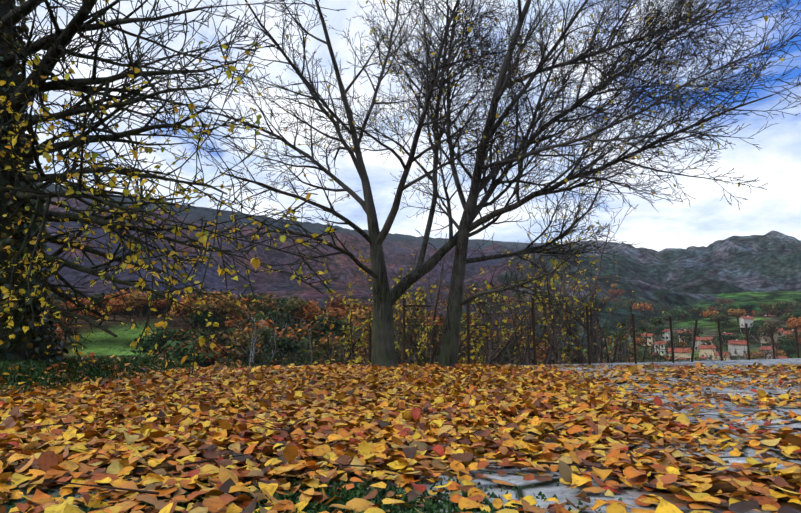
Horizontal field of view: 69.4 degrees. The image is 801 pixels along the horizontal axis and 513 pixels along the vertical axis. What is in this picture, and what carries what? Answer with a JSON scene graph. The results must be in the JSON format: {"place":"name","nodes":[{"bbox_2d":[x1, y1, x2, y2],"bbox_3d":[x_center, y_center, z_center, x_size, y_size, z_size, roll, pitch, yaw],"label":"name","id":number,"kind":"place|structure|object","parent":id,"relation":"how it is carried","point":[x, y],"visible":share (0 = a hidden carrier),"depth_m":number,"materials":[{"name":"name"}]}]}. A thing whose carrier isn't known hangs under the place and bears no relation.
{"place":"outdoors","nodes":[
{"label":"outdoors","id":0,"kind":"place"},
{"bbox_2d":[0,354,653,512],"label":"grass","id":1,"kind":"structure","parent":0,"point":[433,505],"depth_m":1.67,"materials":[{"name":"plant"}]},
{"bbox_2d":[0,182,800,388],"bbox_3d":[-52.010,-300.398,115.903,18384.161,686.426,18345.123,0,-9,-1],"label":"terrain","id":2,"kind":"structure","parent":0,"point":[754,270],"depth_m":1109.43,"materials":[{"name":"plant"}]},
{"bbox_2d":[52,325,65,347],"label":"tree","id":3,"kind":"object","parent":2,"relation":"on","point":[59,330],"visible":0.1,"depth_m":65.87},
{"bbox_2d":[50,292,83,302],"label":"tree","id":4,"kind":"object","parent":2,"relation":"on","point":[56,296],"visible":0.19,"depth_m":100.56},
{"bbox_2d":[61,323,78,344],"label":"tree","id":5,"kind":"object","parent":2,"relation":"on","point":[71,329],"visible":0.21,"depth_m":74.58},
{"bbox_2d":[59,297,91,322],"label":"tree","id":6,"kind":"object","parent":2,"relation":"on","point":[72,305],"visible":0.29,"depth_m":89.23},
{"bbox_2d":[78,305,106,326],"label":"tree","id":7,"kind":"object","parent":2,"relation":"on","point":[93,314],"visible":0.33,"depth_m":85.49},
{"bbox_2d":[85,293,106,308],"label":"tree","id":8,"kind":"object","parent":2,"relation":"on","point":[99,296],"visible":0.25,"depth_m":104.18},
{"bbox_2d":[104,299,126,321],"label":"tree","id":9,"kind":"object","parent":2,"relation":"on","point":[116,308],"visible":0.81,"depth_m":90.42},
{"bbox_2d":[101,290,133,314],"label":"tree","id":10,"kind":"object","parent":2,"relation":"on","point":[125,294],"visible":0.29,"depth_m":102.24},
{"bbox_2d":[123,291,149,318],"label":"tree","id":11,"kind":"object","parent":2,"relation":"on","point":[132,302],"visible":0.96,"depth_m":95.03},
{"bbox_2d":[129,327,186,356],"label":"shrub","id":12,"kind":"object","parent":2,"relation":"on","point":[148,345],"visible":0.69,"depth_m":62.57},
{"bbox_2d":[151,298,170,315],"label":"tree","id":13,"kind":"object","parent":2,"relation":"on","point":[162,305],"visible":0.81,"depth_m":101.92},
{"bbox_2d":[0,0,356,376],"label":"tree","id":14,"kind":"object","parent":2,"relation":"on","point":[28,328],"visible":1,"depth_m":5.11,"materials":[{"name":"brown plant"}]},
{"bbox_2d":[153,338,219,366],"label":"bush","id":15,"kind":"object","parent":2,"relation":"on","point":[179,354],"visible":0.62,"depth_m":54.20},
{"bbox_2d":[169,293,222,327],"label":"tree","id":16,"kind":"object","parent":2,"relation":"on","point":[191,310],"visible":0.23,"depth_m":83.49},
{"bbox_2d":[167,336,225,366],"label":"bush","id":17,"kind":"object","parent":2,"relation":"on","point":[207,355],"visible":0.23,"depth_m":56.06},
{"bbox_2d":[185,299,224,328],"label":"tree","id":18,"kind":"object","parent":2,"relation":"on","point":[206,307],"visible":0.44,"depth_m":81.46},
{"bbox_2d":[186,309,224,328],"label":"tree","id":19,"kind":"object","parent":2,"relation":"on","point":[208,319],"visible":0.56,"depth_m":79.97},
{"bbox_2d":[180,325,234,347],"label":"shrub","id":20,"kind":"object","parent":2,"relation":"on","point":[216,336],"visible":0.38,"depth_m":64.08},
{"bbox_2d":[189,288,232,301],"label":"tree","id":21,"kind":"object","parent":2,"relation":"on","point":[197,294],"visible":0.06,"depth_m":99.08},
{"bbox_2d":[201,291,229,302],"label":"tree","id":22,"kind":"object","parent":2,"relation":"on","point":[225,297],"visible":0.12,"depth_m":95.13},
{"bbox_2d":[201,295,239,326],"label":"tree","id":23,"kind":"object","parent":2,"relation":"on","point":[228,305],"visible":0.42,"depth_m":86.68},
{"bbox_2d":[201,345,240,364],"bbox_3d":[-18.143,10.586,57.483,4.910,3.724,4.156,0,-9,0],"label":"tree","id":24,"kind":"object","parent":2,"relation":"on","point":[224,355],"visible":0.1,"depth_m":57.03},
{"bbox_2d":[224,316,247,329],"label":"tree","id":25,"kind":"object","parent":2,"relation":"on","point":[231,323],"visible":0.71,"depth_m":77.45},
{"bbox_2d":[228,327,257,362],"bbox_3d":[-17.047,10.038,62.733,3.210,4.924,4.042,7,-11,-40],"label":"tree","id":26,"kind":"object","parent":2,"relation":"on","point":[240,341],"visible":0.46,"depth_m":62.55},
{"bbox_2d":[236,305,255,323],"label":"tree","id":27,"kind":"object","parent":2,"relation":"on","point":[246,313],"visible":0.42,"depth_m":82.16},
{"bbox_2d":[236,297,273,310],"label":"tree","id":28,"kind":"object","parent":2,"relation":"on","point":[246,300],"visible":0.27,"depth_m":97.82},
{"bbox_2d":[237,293,273,306],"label":"tree","id":29,"kind":"object","parent":2,"relation":"on","point":[252,295],"visible":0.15,"depth_m":99.10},
{"bbox_2d":[226,311,287,365],"bbox_3d":[-4.531,3.029,18.840,2.062,2.620,1.152,-1,-9,10],"label":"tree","id":30,"kind":"object","parent":2,"relation":"on","point":[253,342],"visible":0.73,"depth_m":18.88,"materials":[{"name":"grey plant"}]},
{"bbox_2d":[242,325,277,366],"bbox_3d":[-14.976,9.895,61.616,3.784,5.254,4.038,2,-9,-14],"label":"tree","id":31,"kind":"object","parent":2,"relation":"on","point":[262,342],"visible":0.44,"depth_m":61.69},
{"bbox_2d":[244,319,276,331],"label":"tree","id":32,"kind":"object","parent":2,"relation":"on","point":[264,323],"visible":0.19,"depth_m":67.50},
{"bbox_2d":[250,302,275,314],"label":"tree","id":33,"kind":"object","parent":2,"relation":"on","point":[265,306],"visible":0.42,"depth_m":83.20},
{"bbox_2d":[259,308,293,336],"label":"tree","id":34,"kind":"object","parent":2,"relation":"on","point":[279,317],"visible":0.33,"depth_m":72.33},
{"bbox_2d":[203,297,361,366],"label":"shrub","id":35,"kind":"object","parent":2,"relation":"on","point":[288,361],"visible":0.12,"depth_m":18.37,"materials":[{"name":"green plant"}]},
{"bbox_2d":[272,296,300,326],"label":"tree","id":36,"kind":"object","parent":2,"relation":"on","point":[284,299],"visible":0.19,"depth_m":91.87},
{"bbox_2d":[274,336,301,360],"bbox_3d":[-12.837,10.338,63.639,3.406,3.387,4.115,6,-10,-34],"label":"tree","id":37,"kind":"object","parent":2,"relation":"on","point":[291,346],"visible":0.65,"depth_m":63.10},
{"bbox_2d":[278,296,308,330],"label":"tree","id":38,"kind":"object","parent":2,"relation":"on","point":[297,303],"visible":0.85,"depth_m":87.50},
{"bbox_2d":[287,319,322,348],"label":"tree","id":39,"kind":"object","parent":2,"relation":"on","point":[309,326],"visible":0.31,"depth_m":71.06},
{"bbox_2d":[293,298,322,323],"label":"tree","id":40,"kind":"object","parent":2,"relation":"on","point":[310,308],"visible":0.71,"depth_m":87.10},
{"bbox_2d":[256,324,363,364],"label":"shrub","id":41,"kind":"object","parent":2,"relation":"on","point":[259,345],"visible":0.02,"depth_m":24.14,"materials":[{"name":"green plant"}]},
{"bbox_2d":[276,295,371,364],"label":"shrub","id":42,"kind":"object","parent":2,"relation":"on","point":[311,351],"visible":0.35,"depth_m":15.76,"materials":[{"name":"brown plant"}]},
{"bbox_2d":[310,313,346,338],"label":"tree","id":43,"kind":"object","parent":2,"relation":"on","point":[325,326],"visible":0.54,"depth_m":70.82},
{"bbox_2d":[313,336,346,353],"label":"tree","id":44,"kind":"object","parent":2,"relation":"on","point":[324,343],"visible":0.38,"depth_m":65.64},
{"bbox_2d":[295,289,366,363],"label":"shrub","id":45,"kind":"object","parent":2,"relation":"on","point":[332,343],"visible":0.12,"depth_m":17.04,"materials":[{"name":"brown plant"}]},
{"bbox_2d":[324,307,347,321],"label":"tree","id":46,"kind":"object","parent":2,"relation":"on","point":[336,312],"visible":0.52,"depth_m":83.10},
{"bbox_2d":[327,297,356,311],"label":"tree","id":47,"kind":"object","parent":2,"relation":"on","point":[333,304],"visible":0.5,"depth_m":108.61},
{"bbox_2d":[332,317,358,350],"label":"tree","id":48,"kind":"object","parent":2,"relation":"on","point":[347,319],"visible":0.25,"depth_m":71.18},
{"bbox_2d":[338,325,368,364],"bbox_3d":[-4.121,9.512,61.072,5.446,4.947,4.315,-2,-9,13],"label":"tree","id":49,"kind":"object","parent":2,"relation":"on","point":[354,338],"visible":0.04,"depth_m":60.80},
{"bbox_2d":[346,308,368,324],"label":"tree","id":50,"kind":"object","parent":2,"relation":"on","point":[359,316],"visible":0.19,"depth_m":82.61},
{"bbox_2d":[326,258,422,363],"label":"shrub","id":51,"kind":"object","parent":2,"relation":"on","point":[372,310],"visible":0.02,"depth_m":19.73,"materials":[{"name":"brown plant"}]},
{"bbox_2d":[149,0,621,367],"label":"tree","id":52,"kind":"object","parent":2,"relation":"on","point":[385,298],"visible":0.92,"depth_m":10.15,"materials":[{"name":"brown plant"}]},
{"bbox_2d":[307,245,491,364],"bbox_3d":[-0.084,2.072,13.675,4.153,4.496,2.866,0,-9,-1],"label":"shrub","id":53,"kind":"object","parent":2,"relation":"on","point":[351,350],"visible":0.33,"depth_m":13.63,"materials":[{"name":"brown plant"}]},
{"bbox_2d":[0,352,800,512],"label":"fallen leaves","id":54,"kind":"object","parent":2,"relation":"on","point":[462,414],"depth_m":2.47,"materials":[{"name":"plant"}]},
{"bbox_2d":[314,307,494,364],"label":"shrub","id":55,"kind":"object","parent":2,"relation":"on","point":[354,319],"visible":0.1,"depth_m":15.73,"materials":[{"name":"brown plant"}]},
{"bbox_2d":[337,287,479,365],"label":"shrub","id":56,"kind":"object","parent":2,"relation":"on","point":[416,335],"visible":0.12,"depth_m":16.46,"materials":[{"name":"brown plant"}]},
{"bbox_2d":[393,309,441,364],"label":"shrub","id":57,"kind":"object","parent":2,"relation":"on","point":[417,350],"visible":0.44,"depth_m":13.02,"materials":[{"name":"brown plant"}]},
{"bbox_2d":[325,260,517,365],"bbox_3d":[0.528,1.786,12.428,4.005,3.162,2.285,-2,-9,13],"label":"shrub","id":58,"kind":"object","parent":2,"relation":"on","point":[422,334],"visible":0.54,"depth_m":12.39,"materials":[{"name":"yellow plant"}]},
{"bbox_2d":[363,229,581,364],"bbox_3d":[1.444,1.762,13.783,5.510,4.896,2.464,-6,-11,35],"label":"shrub","id":59,"kind":"object","parent":2,"relation":"on","point":[492,359],"visible":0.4,"depth_m":13.76,"materials":[{"name":"brown plant"}]},
{"bbox_2d":[399,296,548,364],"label":"shrub","id":60,"kind":"object","parent":2,"relation":"on","point":[441,329],"visible":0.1,"depth_m":19.26,"materials":[{"name":"brown plant"}]},
{"bbox_2d":[444,267,511,363],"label":"shrub","id":61,"kind":"object","parent":2,"relation":"on","point":[495,322],"visible":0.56,"depth_m":13.02,"materials":[{"name":"brown plant"}]},
{"bbox_2d":[400,287,557,364],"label":"shrub","id":62,"kind":"object","parent":2,"relation":"on","point":[438,310],"visible":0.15,"depth_m":17.00,"materials":[{"name":"yellow plant"}]},
{"bbox_2d":[418,280,542,364],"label":"shrub","id":63,"kind":"object","parent":2,"relation":"on","point":[490,309],"visible":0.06,"depth_m":20.17,"materials":[{"name":"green plant"}]},
{"bbox_2d":[428,243,542,364],"bbox_3d":[2.137,1.502,13.744,2.495,3.824,1.809,5,-10,-28],"label":"shrub","id":64,"kind":"object","parent":2,"relation":"on","point":[486,350],"visible":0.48,"depth_m":14.03,"materials":[{"name":"brown plant"}]},
{"bbox_2d":[459,314,519,364],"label":"shrub","id":65,"kind":"object","parent":2,"relation":"on","point":[512,356],"visible":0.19,"depth_m":16.55,"materials":[{"name":"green plant"}]},
{"bbox_2d":[400,280,595,364],"bbox_3d":[2.472,2.650,15.489,5.179,4.043,2.412,0,-9,-1],"label":"shrub","id":66,"kind":"object","parent":2,"relation":"on","point":[512,331],"visible":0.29,"depth_m":15.48,"materials":[{"name":"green plant"}]},
{"bbox_2d":[492,281,542,364],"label":"shrub","id":67,"kind":"object","parent":2,"relation":"on","point":[518,339],"visible":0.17,"depth_m":17.47,"materials":[{"name":"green plant"}]},
{"bbox_2d":[481,277,577,364],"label":"shrub","id":68,"kind":"object","parent":2,"relation":"on","point":[524,344],"visible":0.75,"depth_m":12.89,"materials":[{"name":"brown plant"}]},
{"bbox_2d":[273,298,800,365],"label":"fence","id":69,"kind":"object","parent":2,"relation":"on","point":[635,356],"visible":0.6,"depth_m":12.74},
{"bbox_2d":[489,283,599,364],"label":"shrub","id":70,"kind":"object","parent":2,"relation":"on","point":[573,359],"visible":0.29,"depth_m":16.73,"materials":[{"name":"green plant"}]},
{"bbox_2d":[492,205,598,364],"bbox_3d":[3.928,1.123,14.594,2.702,5.170,1.745,-7,-11,38],"label":"shrub","id":71,"kind":"object","parent":2,"relation":"on","point":[550,352],"visible":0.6,"depth_m":14.90,"materials":[{"name":"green plant"}]},
{"bbox_2d":[500,230,595,363],"bbox_3d":[3.607,1.260,14.360,2.036,3.751,3.063,-5,-10,29],"label":"shrub","id":72,"kind":"object","parent":2,"relation":"on","point":[553,279],"visible":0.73,"depth_m":14.12,"materials":[{"name":"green plant"}]},
{"bbox_2d":[536,253,612,363],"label":"shrub","id":73,"kind":"object","parent":2,"relation":"on","point":[572,325],"visible":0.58,"depth_m":15.43,"materials":[{"name":"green plant"}]},
{"bbox_2d":[507,173,648,363],"bbox_3d":[4.712,0.802,16.939,3.295,6.208,4.797,0,-9,-1],"label":"shrub","id":74,"kind":"object","parent":2,"relation":"on","point":[580,360],"visible":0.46,"depth_m":15.75,"materials":[{"name":"brown plant"}]},
{"bbox_2d":[366,0,800,366],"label":"tree","id":75,"kind":"object","parent":2,"relation":"on","point":[448,355],"visible":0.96,"depth_m":10.28,"materials":[{"name":"brown plant"}]},
{"bbox_2d":[555,318,668,362],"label":"shrub","id":76,"kind":"object","parent":2,"relation":"on","point":[620,337],"visible":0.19,"depth_m":18.49,"materials":[{"name":"brown plant"}]},
{"bbox_2d":[605,305,619,320],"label":"tree","id":77,"kind":"object","parent":2,"relation":"on","point":[613,309],"visible":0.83,"depth_m":505.63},
{"bbox_2d":[575,273,654,362],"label":"shrub","id":78,"kind":"object","parent":2,"relation":"on","point":[624,346],"visible":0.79,"depth_m":14.77,"materials":[{"name":"brown plant"}]},
{"bbox_2d":[607,288,624,297],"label":"tree","id":79,"kind":"object","parent":2,"relation":"on","point":[614,292],"visible":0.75,"depth_m":611.14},
{"bbox_2d":[537,329,700,363],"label":"shrub","id":80,"kind":"object","parent":2,"relation":"on","point":[682,342],"visible":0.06,"depth_m":20.36,"materials":[{"name":"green plant"}]},
{"bbox_2d":[621,299,637,308],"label":"tree","id":81,"kind":"object","parent":2,"relation":"on","point":[627,304],"visible":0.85,"depth_m":560.42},
{"bbox_2d":[602,303,672,362],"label":"shrub","id":82,"kind":"object","parent":2,"relation":"on","point":[645,349],"visible":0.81,"depth_m":16.86,"materials":[{"name":"brown plant"}]},
{"bbox_2d":[605,315,676,362],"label":"shrub","id":83,"kind":"object","parent":2,"relation":"on","point":[619,352],"visible":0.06,"depth_m":20.77,"materials":[{"name":"brown plant"}]},
{"bbox_2d":[632,302,653,316],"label":"tree","id":84,"kind":"object","parent":2,"relation":"on","point":[641,307],"visible":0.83,"depth_m":518.62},
{"bbox_2d":[641,332,652,345],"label":"house","id":85,"kind":"structure","parent":2,"relation":"on","point":[649,339],"depth_m":316.61,"materials":[{"name":"paint"}]},
{"bbox_2d":[642,307,663,317],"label":"tree","id":86,"kind":"object","parent":2,"relation":"on","point":[650,312],"visible":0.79,"depth_m":593.29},
{"bbox_2d":[637,324,668,361],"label":"shrub","id":87,"kind":"object","parent":2,"relation":"on","point":[655,346],"visible":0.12,"depth_m":22.55,"materials":[{"name":"brown plant"}]},
{"bbox_2d":[653,340,668,354],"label":"house","id":88,"kind":"structure","parent":2,"relation":"on","point":[661,347],"depth_m":288.05,"materials":[{"name":"paint"}]},
{"bbox_2d":[653,288,669,301],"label":"tree","id":89,"kind":"object","parent":2,"relation":"on","point":[660,292],"visible":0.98,"depth_m":654.67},
{"bbox_2d":[660,329,673,339],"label":"house","id":90,"kind":"structure","parent":2,"relation":"on","point":[664,337],"depth_m":324.39,"materials":[{"name":"paint"}]},
{"bbox_2d":[668,308,689,319],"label":"tree","id":91,"kind":"object","parent":2,"relation":"on","point":[676,314],"visible":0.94,"depth_m":394.30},
{"bbox_2d":[668,348,691,358],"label":"house","id":92,"kind":"structure","parent":2,"relation":"on","point":[677,351],"depth_m":263.73,"materials":[{"name":"paint"}]},
{"bbox_2d":[675,330,698,347],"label":"tree","id":93,"kind":"object","parent":2,"relation":"on","point":[686,333],"visible":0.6,"depth_m":288.32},
{"bbox_2d":[689,307,703,317],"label":"tree","id":94,"kind":"object","parent":2,"relation":"on","point":[695,311],"visible":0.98,"depth_m":383.55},
{"bbox_2d":[692,337,712,350],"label":"house","id":95,"kind":"structure","parent":2,"relation":"on","point":[698,341],"depth_m":284.28,"materials":[{"name":"tile"}]},
{"bbox_2d":[698,344,716,359],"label":"house","id":96,"kind":"structure","parent":2,"relation":"on","point":[706,349],"depth_m":265.10,"materials":[{"name":"paint"}]},
{"bbox_2d":[700,309,718,321],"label":"tree","id":97,"kind":"object","parent":2,"relation":"on","point":[705,314],"visible":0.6,"depth_m":361.85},
{"bbox_2d":[700,338,722,350],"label":"tree","id":98,"kind":"object","parent":2,"relation":"on","point":[708,342],"visible":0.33,"depth_m":268.55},
{"bbox_2d":[710,312,728,322],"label":"tree","id":99,"kind":"object","parent":2,"relation":"on","point":[718,317],"visible":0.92,"depth_m":339.46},
{"bbox_2d":[714,298,733,305],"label":"tree","id":100,"kind":"object","parent":2,"relation":"on","point":[723,302],"visible":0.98,"depth_m":623.40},
{"bbox_2d":[718,333,738,350],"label":"tree","id":101,"kind":"object","parent":2,"relation":"on","point":[727,337],"visible":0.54,"depth_m":278.10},
{"bbox_2d":[727,309,746,321],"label":"tree","id":102,"kind":"object","parent":2,"relation":"on","point":[737,313],"visible":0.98,"depth_m":349.14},
{"bbox_2d":[726,339,749,355],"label":"house","id":103,"kind":"structure","parent":2,"relation":"on","point":[731,348],"depth_m":265.74,"materials":[{"name":"paint"}]},
{"bbox_2d":[738,316,753,327],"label":"house","id":104,"kind":"structure","parent":2,"relation":"on","point":[743,320],"depth_m":331.24,"materials":[{"name":"paint"}]},
{"bbox_2d":[739,303,757,315],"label":"tree","id":105,"kind":"object","parent":2,"relation":"on","point":[747,307],"visible":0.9,"depth_m":370.68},
{"bbox_2d":[744,322,762,341],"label":"tree","id":106,"kind":"object","parent":2,"relation":"on","point":[754,329],"visible":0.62,"depth_m":292.83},
{"bbox_2d":[734,326,775,359],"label":"shrub","id":107,"kind":"object","parent":2,"relation":"on","point":[755,353],"visible":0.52,"depth_m":23.08,"materials":[{"name":"brown plant"}]},
{"bbox_2d":[758,302,774,316],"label":"tree","id":108,"kind":"object","parent":2,"relation":"on","point":[769,308],"visible":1,"depth_m":360.06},
{"bbox_2d":[755,322,781,338],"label":"tree","id":109,"kind":"object","parent":2,"relation":"on","point":[764,325],"visible":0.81,"depth_m":281.56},
{"bbox_2d":[760,328,783,342],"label":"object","id":110,"kind":"structure","parent":2,"relation":"on","point":[778,332],"depth_m":284.10,"materials":[{"name":"paint"}]},
{"bbox_2d":[768,308,792,315],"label":"tree","id":111,"kind":"object","parent":2,"relation":"on","point":[777,313],"visible":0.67,"depth_m":381.16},
{"bbox_2d":[774,300,791,313],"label":"tree","id":112,"kind":"object","parent":2,"relation":"on","point":[782,306],"visible":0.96,"depth_m":360.64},
{"bbox_2d":[778,345,796,357],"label":"tree","id":113,"kind":"object","parent":2,"relation":"on","point":[789,348],"visible":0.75,"depth_m":252.14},
{"bbox_2d":[779,313,796,323],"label":"tree","id":114,"kind":"object","parent":2,"relation":"on","point":[785,317],"visible":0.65,"depth_m":315.04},
{"bbox_2d":[781,337,798,352],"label":"tree","id":115,"kind":"object","parent":2,"relation":"on","point":[790,342],"visible":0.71,"depth_m":257.00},
{"bbox_2d":[782,300,800,312],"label":"tree","id":116,"kind":"object","parent":2,"relation":"on","point":[795,306],"visible":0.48,"depth_m":557.04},
{"bbox_2d":[786,315,800,329],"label":"tree","id":117,"kind":"object","parent":2,"relation":"on","point":[791,325],"visible":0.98,"depth_m":293.88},
{"bbox_2d":[0,358,800,512],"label":"stone pavement","id":118,"kind":"structure","parent":0,"point":[549,489],"depth_m":1.93,"materials":[{"name":"stone"}]},
{"bbox_2d":[16,0,800,251],"label":"sky","id":119,"kind":"structure","parent":0,"point":[707,219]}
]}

